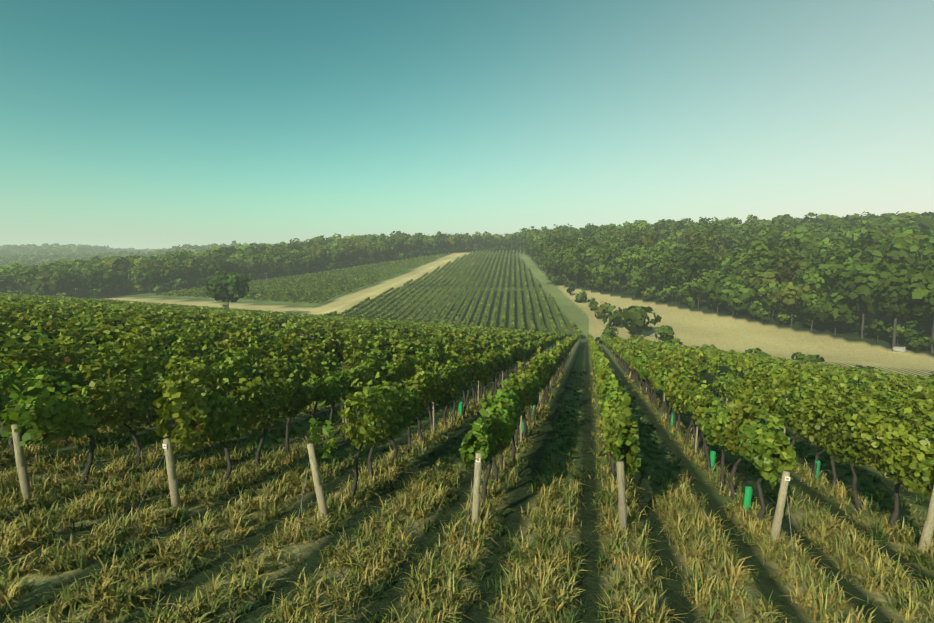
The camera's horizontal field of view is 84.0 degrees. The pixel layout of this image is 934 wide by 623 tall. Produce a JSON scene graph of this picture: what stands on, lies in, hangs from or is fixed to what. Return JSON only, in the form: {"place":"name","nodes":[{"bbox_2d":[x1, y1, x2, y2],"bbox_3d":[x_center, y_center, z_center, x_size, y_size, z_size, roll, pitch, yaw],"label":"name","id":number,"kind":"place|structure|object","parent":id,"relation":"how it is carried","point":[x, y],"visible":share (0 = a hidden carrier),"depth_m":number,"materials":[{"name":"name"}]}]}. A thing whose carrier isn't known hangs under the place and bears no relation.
{"place":"outdoors","nodes":[
{"label":"outdoors","id":0,"kind":"place"},
{"bbox_2d":[0,249,933,622],"bbox_3d":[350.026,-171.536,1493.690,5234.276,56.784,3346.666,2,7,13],"label":"ground","id":1,"kind":"structure","parent":0,"point":[722,329],"depth_m":10.57,"materials":[{"name":"beige soil"}]},
{"bbox_2d":[0,250,933,499],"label":"vine","id":2,"kind":"object","parent":1,"relation":"on","point":[898,442],"depth_m":14.79,"materials":[{"name":"green plant"}]},
{"bbox_2d":[0,363,933,622],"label":"grass","id":3,"kind":"structure","parent":1,"relation":"on","point":[185,545],"depth_m":7.82,"materials":[{"name":"green plant"}]},
{"bbox_2d":[0,273,933,566],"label":"vineyard posts","id":4,"kind":"object","parent":1,"relation":"on","point":[318,487],"visible":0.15,"depth_m":9.37,"materials":[{"name":"brown wood"}]},
{"bbox_2d":[0,211,933,377],"bbox_3d":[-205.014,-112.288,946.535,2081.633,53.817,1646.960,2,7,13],"label":"trees","id":5,"kind":"object","parent":1,"relation":"on","point":[849,255],"visible":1,"depth_m":204.22,"materials":[{"name":"green plant"}]},
{"bbox_2d":[162,402,892,513],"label":"vine grow tubes","id":6,"kind":"object","parent":1,"relation":"on","point":[747,497],"visible":0.5,"depth_m":12.26,"materials":[{"name":"plastic"}]},
{"bbox_2d":[0,0,933,248],"label":"sky","id":7,"kind":"structure","parent":0,"point":[137,124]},
{"bbox_2d":[892,347,906,352],"bbox_3d":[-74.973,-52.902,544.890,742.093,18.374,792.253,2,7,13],"label":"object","id":8,"kind":"structure","parent":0,"point":[899,349],"depth_m":104.89,"materials":[{"name":"white"}]}
]}

